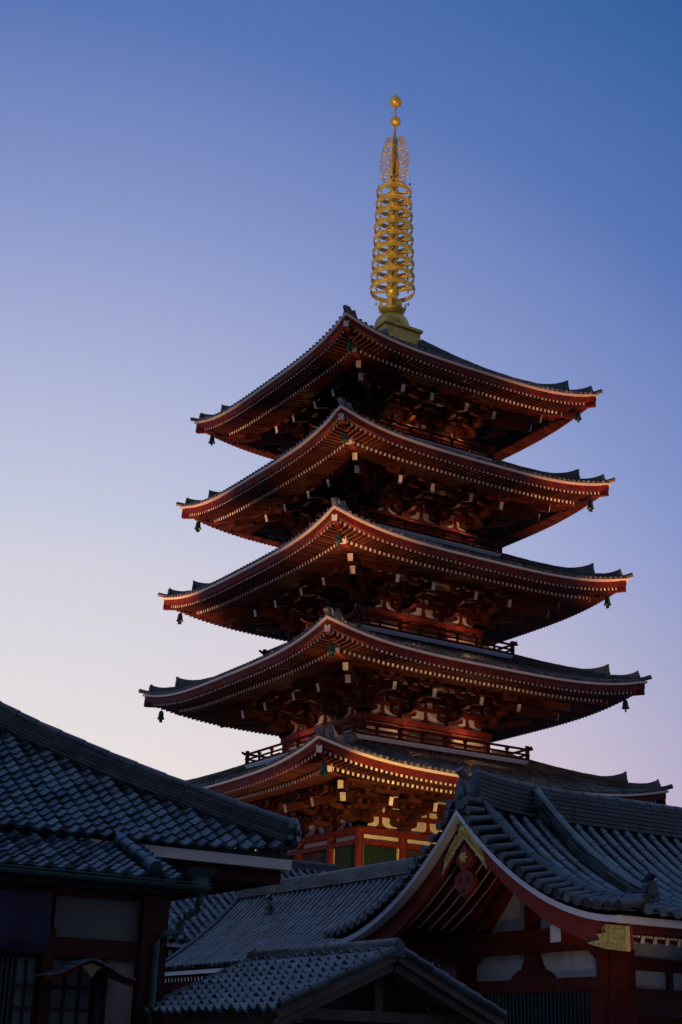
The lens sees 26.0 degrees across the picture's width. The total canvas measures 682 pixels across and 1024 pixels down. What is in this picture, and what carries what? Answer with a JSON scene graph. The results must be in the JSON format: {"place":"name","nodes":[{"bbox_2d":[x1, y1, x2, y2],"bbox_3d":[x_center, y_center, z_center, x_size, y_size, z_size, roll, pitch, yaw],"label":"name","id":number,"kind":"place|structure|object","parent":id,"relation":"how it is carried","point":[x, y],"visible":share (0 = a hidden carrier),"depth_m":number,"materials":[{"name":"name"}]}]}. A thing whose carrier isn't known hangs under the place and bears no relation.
{"place":"outdoors","nodes":[
{"label":"outdoors","id":0,"kind":"place"},
{"bbox_2d":[0,701,301,1023],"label":"shrine office","id":1,"kind":"structure","parent":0,"point":[115,854],"depth_m":20.30,"materials":[{"name":"grey tile"}]},
{"bbox_2d":[0,889,52,952],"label":"curtain","id":2,"kind":"object","parent":1,"relation":"hanging from","point":[25,918],"visible":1,"depth_m":18.59,"materials":[{"name":"purple fabric"}]},
{"bbox_2d":[162,859,337,1023],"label":"hall","id":3,"kind":"structure","parent":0,"point":[213,908],"depth_m":46.64,"materials":[{"name":"grey tile"}]},
{"bbox_2d":[165,854,455,1023],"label":"hall","id":4,"kind":"structure","parent":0,"point":[303,910],"depth_m":39.14,"materials":[{"name":"grey tile"}]},
{"bbox_2d":[144,938,506,1023],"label":"pavilion","id":5,"kind":"structure","parent":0,"point":[389,981],"depth_m":17.74,"materials":[{"name":"grey tile"}]},
{"bbox_2d":[0,0,681,850],"label":"sky","id":6,"kind":"structure","parent":0,"point":[188,196],"materials":[{"name":"blue"}]},
{"bbox_2d":[138,93,672,869],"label":"pagoda","id":7,"kind":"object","parent":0,"point":[416,595],"visible":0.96,"depth_m":69.56,"materials":[{"name":"red paint"}]},
{"bbox_2d":[157,707,163,722],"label":"wind bell","id":8,"kind":"object","parent":7,"relation":"hanging from","point":[160,718],"visible":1,"depth_m":73.84,"materials":[{"name":"green metal"}]},
{"bbox_2d":[176,610,182,623],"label":"wind bell","id":9,"kind":"object","parent":7,"relation":"hanging from","point":[179,620],"visible":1,"depth_m":75.46,"materials":[{"name":"green metal"}]},
{"bbox_2d":[194,519,200,531],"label":"wind bell","id":10,"kind":"object","parent":7,"relation":"hanging from","point":[197,528],"visible":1,"depth_m":77.06,"materials":[{"name":"green metal"}]},
{"bbox_2d":[208,433,214,445],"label":"wind bell","id":11,"kind":"object","parent":7,"relation":"hanging from","point":[211,441],"visible":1,"depth_m":78.65,"materials":[{"name":"green metal"}]},
{"bbox_2d":[319,762,327,777],"bbox_3d":[-0.678,10.150,58.585,0.380,0.790,0.370,8,-21,-16],"label":"wind bell","id":12,"kind":"object","parent":7,"relation":"hanging from","point":[323,772],"visible":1,"depth_m":58.48,"materials":[{"name":"green metal"}]},
{"bbox_2d":[327,643,335,656],"bbox_3d":[-0.379,5.604,61.029,0.380,0.790,0.370,-6,-22,20],"label":"wind bell","id":13,"kind":"object","parent":7,"relation":"hanging from","point":[331,652],"visible":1,"depth_m":60.92,"materials":[{"name":"green metal"}]},
{"bbox_2d":[334,532,342,545],"bbox_3d":[-0.097,1.079,63.392,0.370,0.790,0.380,14,-24,-29],"label":"wind bell","id":14,"kind":"object","parent":7,"relation":"hanging from","point":[338,540],"visible":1,"depth_m":63.29,"materials":[{"name":"green metal"}]},
{"bbox_2d":[341,429,348,442],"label":"wind bell","id":15,"kind":"object","parent":7,"relation":"hanging from","point":[344,439],"visible":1,"depth_m":65.65,"materials":[{"name":"green metal"}]},
{"bbox_2d":[346,336,353,350],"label":"wind bell","id":16,"kind":"object","parent":7,"relation":"hanging from","point":[349,347],"visible":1,"depth_m":67.75,"materials":[{"name":"green metal"}]},
{"bbox_2d":[574,411,581,422],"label":"wind bell","id":17,"kind":"object","parent":7,"relation":"hanging from","point":[578,418],"visible":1,"depth_m":74.49,"materials":[{"name":"green metal"}]},
{"bbox_2d":[587,500,593,511],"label":"wind bell","id":18,"kind":"object","parent":7,"relation":"hanging from","point":[590,507],"visible":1,"depth_m":72.69,"materials":[{"name":"green metal"}]},
{"bbox_2d":[604,596,610,608],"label":"wind bell","id":19,"kind":"object","parent":7,"relation":"hanging from","point":[607,603],"visible":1,"depth_m":70.81,"materials":[{"name":"green metal"}]},
{"bbox_2d":[622,699,629,712],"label":"wind bell","id":20,"kind":"object","parent":7,"relation":"hanging from","point":[625,706],"visible":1,"depth_m":68.89,"materials":[{"name":"green metal"}]},
{"bbox_2d":[323,766,681,1023],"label":"temple hall","id":21,"kind":"structure","parent":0,"point":[519,902],"depth_m":23.97,"materials":[{"name":"grey tile"}]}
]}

